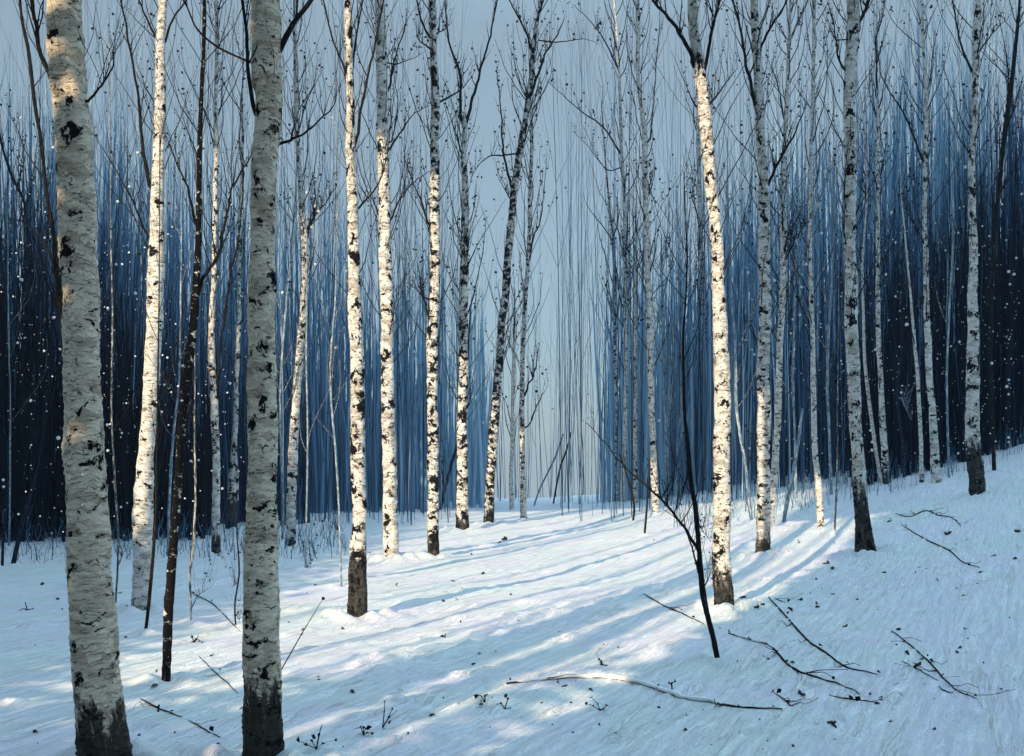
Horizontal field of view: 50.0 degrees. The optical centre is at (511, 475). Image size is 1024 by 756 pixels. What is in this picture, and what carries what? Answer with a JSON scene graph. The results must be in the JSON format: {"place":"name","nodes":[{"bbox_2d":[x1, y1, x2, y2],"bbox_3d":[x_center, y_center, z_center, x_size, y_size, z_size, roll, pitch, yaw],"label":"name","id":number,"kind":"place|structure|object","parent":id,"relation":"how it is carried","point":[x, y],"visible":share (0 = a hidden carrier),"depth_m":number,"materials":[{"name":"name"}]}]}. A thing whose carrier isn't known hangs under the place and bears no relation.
{"place":"outdoors","nodes":[
{"label":"outdoors","id":0,"kind":"place"},
{"bbox_2d":[0,439,1023,755],"bbox_3d":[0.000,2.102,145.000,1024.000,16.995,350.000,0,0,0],"label":"snowy ground","id":1,"kind":"structure","parent":0,"point":[584,583],"depth_m":10.46,"materials":[{"name":"white snow"}]},
{"bbox_2d":[0,268,37,565],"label":"bare sapling","id":2,"kind":"object","parent":1,"relation":"on","point":[4,523],"visible":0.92,"depth_m":19.02,"materials":[{"name":"brown plant"}]},
{"bbox_2d":[0,161,47,545],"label":"bare sapling","id":3,"kind":"object","parent":1,"relation":"on","point":[6,213],"visible":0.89,"depth_m":23.73,"materials":[{"name":"grey plant"}]},
{"bbox_2d":[0,60,55,421],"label":"bare sapling","id":4,"kind":"object","parent":1,"relation":"on","point":[13,179],"visible":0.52,"depth_m":26.89,"materials":[{"name":"brown plant"}]},
{"bbox_2d":[0,0,62,304],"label":"bare sapling","id":5,"kind":"object","parent":1,"relation":"on","point":[41,138],"visible":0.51,"depth_m":16.07,"materials":[{"name":"brown plant"}]},
{"bbox_2d":[8,267,58,563],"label":"bare sapling","id":6,"kind":"object","parent":1,"relation":"on","point":[19,534],"visible":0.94,"depth_m":19.66,"materials":[{"name":"brown plant"}]},
{"bbox_2d":[7,0,135,755],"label":"birch tree","id":7,"kind":"object","parent":1,"relation":"on","point":[101,727],"visible":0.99,"depth_m":5.96,"materials":[{"name":"white plant"}]},
{"bbox_2d":[86,1,163,602],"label":"bare sapling","id":8,"kind":"object","parent":1,"relation":"on","point":[115,490],"visible":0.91,"depth_m":13.71,"materials":[{"name":"brown plant"}]},
{"bbox_2d":[90,0,198,609],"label":"birch tree","id":9,"kind":"object","parent":1,"relation":"on","point":[143,509],"visible":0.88,"depth_m":12.85,"materials":[{"name":"white plant"}]},
{"bbox_2d":[97,24,201,628],"bbox_3d":[-3.673,-1.452,10.947,1.256,6.545,0.679,0,0,12],"label":"bare sapling","id":10,"kind":"object","parent":1,"relation":"on","point":[153,543],"visible":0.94,"depth_m":10.96,"materials":[{"name":"brown plant"}]},
{"bbox_2d":[133,699,181,716],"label":"fallen branch","id":11,"kind":"object","parent":1,"relation":"on","point":[158,706],"visible":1,"depth_m":7.56,"materials":[{"name":"brown wood"}]},
{"bbox_2d":[109,92,246,619],"bbox_3d":[-3.515,-1.187,11.728,1.545,6.014,0.741,0,0,-15],"label":"bare sapling","id":12,"kind":"object","parent":1,"relation":"on","point":[194,522],"visible":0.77,"depth_m":11.69,"materials":[{"name":"brown plant"}]},
{"bbox_2d":[159,136,206,555],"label":"bare sapling","id":13,"kind":"object","parent":1,"relation":"on","point":[171,456],"visible":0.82,"depth_m":21.17,"materials":[{"name":"grey plant"}]},
{"bbox_2d":[136,0,252,681],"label":"birch tree","id":14,"kind":"object","parent":1,"relation":"on","point":[197,286],"visible":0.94,"depth_m":8.54,"materials":[{"name":"brown plant"}]},
{"bbox_2d":[189,719,220,736],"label":"fallen branch","id":15,"kind":"object","parent":1,"relation":"on","point":[211,728],"visible":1,"depth_m":6.94,"materials":[{"name":"brown wood"}]},
{"bbox_2d":[177,0,250,553],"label":"birch tree","id":16,"kind":"object","parent":1,"relation":"on","point":[214,413],"visible":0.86,"depth_m":21.22,"materials":[{"name":"white plant"}]},
{"bbox_2d":[192,592,240,631],"bbox_3d":[-3.491,1.550,12.927,0.223,0.094,3.950,0,0,-24],"label":"fallen branch","id":17,"kind":"object","parent":1,"relation":"on","point":[216,607],"visible":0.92,"depth_m":13.36,"materials":[{"name":"brown wood"}]},
{"bbox_2d":[199,656,237,692],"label":"fallen branch","id":18,"kind":"object","parent":1,"relation":"on","point":[217,674],"visible":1,"depth_m":8.76,"materials":[{"name":"brown wood"}]},
{"bbox_2d":[209,505,242,624],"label":"bare sapling","id":19,"kind":"object","parent":1,"relation":"on","point":[236,595],"visible":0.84,"depth_m":11.22,"materials":[{"name":"brown plant"}]},
{"bbox_2d":[202,0,250,528],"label":"birch tree","id":20,"kind":"object","parent":1,"relation":"on","point":[232,490],"visible":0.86,"depth_m":27.60,"materials":[{"name":"white plant"}]},
{"bbox_2d":[0,0,499,563],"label":"distant wood","id":21,"kind":"object","parent":1,"relation":"on","point":[316,460],"visible":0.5,"depth_m":33.45,"materials":[{"name":"blue plant"}]},
{"bbox_2d":[183,0,365,755],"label":"birch tree","id":22,"kind":"object","parent":1,"relation":"on","point":[262,726],"visible":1,"depth_m":6.05,"materials":[{"name":"white plant"}]},
{"bbox_2d":[243,122,314,538],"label":"bare sapling","id":23,"kind":"object","parent":1,"relation":"on","point":[280,421],"visible":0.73,"depth_m":24.54,"materials":[{"name":"grey plant"}]},
{"bbox_2d":[281,597,324,668],"bbox_3d":[-1.687,1.305,8.779,0.381,0.674,0.019,0,0,-6],"label":"dry weed","id":24,"kind":"object","parent":1,"relation":"on","point":[323,598],"visible":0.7,"depth_m":8.78,"materials":[{"name":"plant"}]},
{"bbox_2d":[276,0,345,546],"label":"birch tree","id":25,"kind":"object","parent":1,"relation":"on","point":[291,489],"visible":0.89,"depth_m":23.41,"materials":[{"name":"white plant"}]},
{"bbox_2d":[286,160,343,567],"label":"bare sapling","id":26,"kind":"object","parent":1,"relation":"on","point":[308,436],"visible":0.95,"depth_m":18.26,"materials":[{"name":"grey plant"}]},
{"bbox_2d":[296,725,336,748],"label":"dry weed","id":27,"kind":"object","parent":1,"relation":"on","point":[311,740],"visible":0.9,"depth_m":6.27,"materials":[{"name":"brown plant"}]},
{"bbox_2d":[275,23,378,585],"bbox_3d":[-2.665,-2.336,15.691,1.515,8.286,1.127,0,0,0],"label":"bare sapling","id":28,"kind":"object","parent":1,"relation":"on","point":[331,348],"visible":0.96,"depth_m":15.67,"materials":[{"name":"grey plant"}]},
{"bbox_2d":[299,0,402,617],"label":"birch tree","id":29,"kind":"object","parent":1,"relation":"on","point":[357,605],"visible":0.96,"depth_m":12.35,"materials":[{"name":"white plant"}]},
{"bbox_2d":[355,725,373,735],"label":"dry weed","id":30,"kind":"object","parent":1,"relation":"on","point":[368,727],"visible":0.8,"depth_m":6.68,"materials":[{"name":"brown plant"}]},
{"bbox_2d":[382,701,394,727],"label":"dry weed","id":31,"kind":"object","parent":1,"relation":"on","point":[383,723],"visible":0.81,"depth_m":6.97,"materials":[{"name":"brown plant"}]},
{"bbox_2d":[342,0,436,556],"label":"birch tree","id":32,"kind":"object","parent":1,"relation":"on","point":[390,503],"visible":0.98,"depth_m":19.97,"materials":[{"name":"white plant"}]},
{"bbox_2d":[393,212,429,454],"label":"bare sapling","id":33,"kind":"object","parent":1,"relation":"on","point":[402,325],"visible":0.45,"depth_m":38.91,"materials":[{"name":"grey plant"}]},
{"bbox_2d":[392,0,493,555],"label":"birch tree","id":34,"kind":"object","parent":1,"relation":"on","point":[432,310],"visible":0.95,"depth_m":20.60,"materials":[{"name":"white plant"}]},
{"bbox_2d":[439,272,493,509],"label":"bare sapling","id":35,"kind":"object","parent":1,"relation":"on","point":[450,466],"visible":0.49,"depth_m":37.97,"materials":[{"name":"grey plant"}]},
{"bbox_2d":[438,0,512,529],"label":"birch tree","id":36,"kind":"object","parent":1,"relation":"on","point":[462,514],"visible":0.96,"depth_m":27.61,"materials":[{"name":"white plant"}]},
{"bbox_2d":[474,694,486,704],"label":"dry weed","id":37,"kind":"object","parent":1,"relation":"on","point":[477,695],"visible":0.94,"depth_m":7.53,"materials":[{"name":"brown plant"}]},
{"bbox_2d":[496,694,510,708],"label":"dry weed","id":38,"kind":"object","parent":1,"relation":"on","point":[505,695],"visible":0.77,"depth_m":7.48,"materials":[{"name":"brown plant"}]},
{"bbox_2d":[489,225,541,509],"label":"birch tree","id":39,"kind":"object","parent":1,"relation":"on","point":[512,440],"visible":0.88,"depth_m":37.51,"materials":[{"name":"grey plant"}]},
{"bbox_2d":[490,7,566,518],"bbox_3d":[0.394,-5.967,31.928,1.893,14.980,2.773,0,0,-30],"label":"birch tree","id":40,"kind":"object","parent":1,"relation":"on","point":[522,427],"visible":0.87,"depth_m":31.78,"materials":[{"name":"grey plant"}]},
{"bbox_2d":[468,0,601,522],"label":"birch tree","id":41,"kind":"object","parent":1,"relation":"on","point":[489,508],"visible":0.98,"depth_m":29.77,"materials":[{"name":"grey plant"}]},
{"bbox_2d":[533,434,563,505],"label":"bare sapling","id":42,"kind":"object","parent":1,"relation":"on","point":[547,471],"visible":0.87,"depth_m":40.46,"materials":[{"name":"grey plant"}]},
{"bbox_2d":[446,153,673,501],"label":"distant wood","id":43,"kind":"object","parent":1,"relation":"on","point":[528,496],"visible":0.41,"depth_m":51.18,"materials":[{"name":"blue plant"}]},
{"bbox_2d":[553,432,571,503],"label":"bare sapling","id":44,"kind":"object","parent":1,"relation":"on","point":[558,473],"visible":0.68,"depth_m":40.12,"materials":[{"name":"grey plant"}]},
{"bbox_2d":[585,696,607,710],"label":"dry weed","id":45,"kind":"object","parent":1,"relation":"on","point":[599,709],"visible":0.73,"depth_m":7.46,"materials":[{"name":"brown plant"}]},
{"bbox_2d":[581,68,623,501],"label":"birch tree","id":46,"kind":"object","parent":1,"relation":"on","point":[615,352],"visible":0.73,"depth_m":38.96,"materials":[{"name":"grey plant"}]},
{"bbox_2d":[549,0,663,501],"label":"birch tree","id":47,"kind":"object","parent":1,"relation":"on","point":[625,418],"visible":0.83,"depth_m":37.83,"materials":[{"name":"grey plant"}]},
{"bbox_2d":[618,453,634,520],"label":"bare sapling","id":48,"kind":"object","parent":1,"relation":"on","point":[633,500],"visible":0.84,"depth_m":29.23,"materials":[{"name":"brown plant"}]},
{"bbox_2d":[606,67,652,502],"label":"birch tree","id":49,"kind":"object","parent":1,"relation":"on","point":[635,429],"visible":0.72,"depth_m":37.51,"materials":[{"name":"grey plant"}]},
{"bbox_2d":[506,673,782,709],"bbox_3d":[0.998,1.526,7.889,2.098,0.109,0.739,0,0,37],"label":"fallen branch","id":50,"kind":"object","parent":1,"relation":"on","point":[648,684],"visible":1,"depth_m":8.21,"materials":[{"name":"brown plant"}]},
{"bbox_2d":[644,478,647,532],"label":"bare sapling","id":51,"kind":"object","parent":1,"relation":"on","point":[645,522],"visible":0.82,"depth_m":24.48,"materials":[{"name":"brown plant"}]},
{"bbox_2d":[622,0,685,513],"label":"birch tree","id":52,"kind":"object","parent":1,"relation":"on","point":[649,339],"visible":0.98,"depth_m":31.20,"materials":[{"name":"white plant"}]},
{"bbox_2d":[631,161,690,500],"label":"bare sapling","id":53,"kind":"object","parent":1,"relation":"on","point":[665,392],"visible":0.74,"depth_m":36.74,"materials":[{"name":"grey plant"}]},
{"bbox_2d":[582,23,745,657],"bbox_3d":[1.226,-0.984,8.880,1.276,5.542,1.098,0,0,0],"label":"bare sapling","id":54,"kind":"object","parent":1,"relation":"on","point":[697,546],"visible":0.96,"depth_m":8.87,"materials":[{"name":"black plant"}]},
{"bbox_2d":[639,593,703,623],"bbox_3d":[1.825,1.484,12.863,0.400,0.160,3.469,0,0,-6],"label":"fallen branch","id":55,"kind":"object","parent":1,"relation":"on","point":[672,608],"visible":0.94,"depth_m":12.39,"materials":[{"name":"black wood"}]},
{"bbox_2d":[651,169,730,496],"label":"bare sapling","id":56,"kind":"object","parent":1,"relation":"on","point":[680,361],"visible":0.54,"depth_m":37.66,"materials":[{"name":"black plant"}]},
{"bbox_2d":[681,38,725,403],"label":"bare sapling","id":57,"kind":"object","parent":1,"relation":"on","point":[699,195],"visible":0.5,"depth_m":41.23,"materials":[{"name":"grey plant"}]},
{"bbox_2d":[637,0,785,605],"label":"birch tree","id":58,"kind":"object","parent":1,"relation":"on","point":[723,588],"visible":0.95,"depth_m":12.16,"materials":[{"name":"white plant"}]},
{"bbox_2d":[709,99,773,520],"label":"bare sapling","id":59,"kind":"object","parent":1,"relation":"on","point":[738,422],"visible":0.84,"depth_m":25.86,"materials":[{"name":"grey plant"}]},
{"bbox_2d":[709,0,815,552],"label":"birch tree","id":60,"kind":"object","parent":1,"relation":"on","point":[763,528],"visible":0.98,"depth_m":18.58,"materials":[{"name":"white plant"}]},
{"bbox_2d":[728,0,823,525],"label":"birch tree","id":61,"kind":"object","parent":1,"relation":"on","point":[778,397],"visible":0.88,"depth_m":22.79,"materials":[{"name":"white plant"}]},
{"bbox_2d":[532,0,1023,527],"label":"distant wood","id":62,"kind":"object","parent":1,"relation":"on","point":[700,388],"visible":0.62,"depth_m":35.78,"materials":[{"name":"blue plant"}]},
{"bbox_2d":[782,409,802,522],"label":"bare sapling","id":63,"kind":"object","parent":1,"relation":"on","point":[786,505],"visible":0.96,"depth_m":24.03,"materials":[{"name":"grey plant"}]},
{"bbox_2d":[757,65,828,496],"bbox_3d":[7.444,-4.993,29.260,1.918,11.733,1.482,0,0,18],"label":"bare sapling","id":64,"kind":"object","parent":1,"relation":"on","point":[793,366],"visible":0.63,"depth_m":29.39,"materials":[{"name":"grey plant"}]},
{"bbox_2d":[771,688,817,705],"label":"fallen branch","id":65,"kind":"object","parent":1,"relation":"on","point":[779,691],"visible":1,"depth_m":7.39,"materials":[{"name":"brown wood"}]},
{"bbox_2d":[779,0,843,527],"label":"birch tree","id":66,"kind":"object","parent":1,"relation":"on","point":[818,483],"visible":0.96,"depth_m":21.43,"materials":[{"name":"white plant"}]},
{"bbox_2d":[728,630,897,693],"bbox_3d":[2.185,1.481,9.053,0.560,0.136,2.895,0,0,-15],"label":"fallen branch","id":67,"kind":"object","parent":1,"relation":"on","point":[770,645],"visible":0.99,"depth_m":8.64,"materials":[{"name":"brown wood"}]},
{"bbox_2d":[768,597,879,674],"bbox_3d":[2.729,1.455,10.631,0.354,0.093,4.881,0,0,4],"label":"fallen branch","id":68,"kind":"object","parent":1,"relation":"on","point":[816,646],"visible":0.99,"depth_m":9.36,"materials":[{"name":"brown wood"}]},
{"bbox_2d":[794,108,860,494],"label":"bare sapling","id":69,"kind":"object","parent":1,"relation":"on","point":[827,376],"visible":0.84,"depth_m":28.45,"materials":[{"name":"grey plant"}]},
{"bbox_2d":[787,199,891,529],"bbox_3d":[6.064,-2.169,20.629,1.386,6.935,1.561,0,0,-40],"label":"bare sapling","id":70,"kind":"object","parent":1,"relation":"on","point":[838,373],"visible":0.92,"depth_m":20.55,"materials":[{"name":"grey plant"}]},
{"bbox_2d":[788,0,897,551],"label":"birch tree","id":71,"kind":"object","parent":1,"relation":"on","point":[864,538],"visible":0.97,"depth_m":16.59,"materials":[{"name":"white plant"}]},
{"bbox_2d":[838,52,890,482],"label":"birch tree","id":72,"kind":"object","parent":1,"relation":"on","point":[867,384],"visible":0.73,"depth_m":28.90,"materials":[{"name":"white plant"}]},
{"bbox_2d":[829,691,902,701],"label":"fallen branch","id":73,"kind":"object","parent":1,"relation":"on","point":[857,698],"visible":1,"depth_m":7.41,"materials":[{"name":"brown wood"}]},
{"bbox_2d":[841,0,915,484],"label":"birch tree","id":74,"kind":"object","parent":1,"relation":"on","point":[885,467],"visible":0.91,"depth_m":28.52,"materials":[{"name":"white plant"}]},
{"bbox_2d":[879,172,919,477],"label":"bare sapling","id":75,"kind":"object","parent":1,"relation":"on","point":[898,409],"visible":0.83,"depth_m":28.58,"materials":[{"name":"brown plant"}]},
{"bbox_2d":[884,22,949,482],"bbox_3d":[9.864,-5.328,27.028,1.745,11.437,1.001,0,0,-22],"label":"birch tree","id":76,"kind":"object","parent":1,"relation":"on","point":[919,409],"visible":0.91,"depth_m":27.13,"materials":[{"name":"white plant"}]},
{"bbox_2d":[870,0,970,483],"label":"birch tree","id":77,"kind":"object","parent":1,"relation":"on","point":[934,459],"visible":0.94,"depth_m":25.95,"materials":[{"name":"white plant"}]},
{"bbox_2d":[894,660,959,680],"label":"fallen branch","id":78,"kind":"object","parent":1,"relation":"on","point":[922,671],"visible":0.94,"depth_m":8.28,"materials":[{"name":"brown wood"}]},
{"bbox_2d":[895,508,973,525],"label":"fallen branch","id":79,"kind":"object","parent":1,"relation":"on","point":[929,515],"visible":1,"depth_m":21.31,"materials":[{"name":"black wood"}]},
{"bbox_2d":[901,524,980,567],"bbox_3d":[6.481,1.015,17.018,0.297,0.264,7.025,0,0,11],"label":"fallen branch","id":80,"kind":"object","parent":1,"relation":"on","point":[968,563],"visible":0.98,"depth_m":16.12,"materials":[{"name":"black wood"}]},
{"bbox_2d":[920,37,971,477],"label":"bare sapling","id":81,"kind":"object","parent":1,"relation":"on","point":[950,287],"visible":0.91,"depth_m":25.81,"materials":[{"name":"grey plant"}]},
{"bbox_2d":[890,631,1013,699],"bbox_3d":[3.232,1.423,8.581,0.444,0.122,2.999,0,0,8],"label":"fallen branch","id":82,"kind":"object","parent":1,"relation":"on","point":[936,670],"visible":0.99,"depth_m":8.13,"materials":[{"name":"brown wood"}]},
{"bbox_2d":[932,0,1022,495],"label":"birch tree","id":83,"kind":"object","parent":1,"relation":"on","point":[975,468],"visible":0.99,"depth_m":22.11,"materials":[{"name":"white plant"}]},
{"bbox_2d":[951,0,1023,470],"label":"bare sapling","id":84,"kind":"object","parent":1,"relation":"on","point":[1008,105],"visible":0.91,"depth_m":25.53,"materials":[{"name":"brown plant"}]},
{"bbox_2d":[0,130,1023,534],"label":"falling snow","id":85,"kind":"structure","parent":0,"point":[802,340],"depth_m":12.46,"materials":[{"name":"white snow"}]},
{"bbox_2d":[0,0,1023,497],"label":"sky","id":86,"kind":"structure","parent":0,"point":[476,14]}
]}

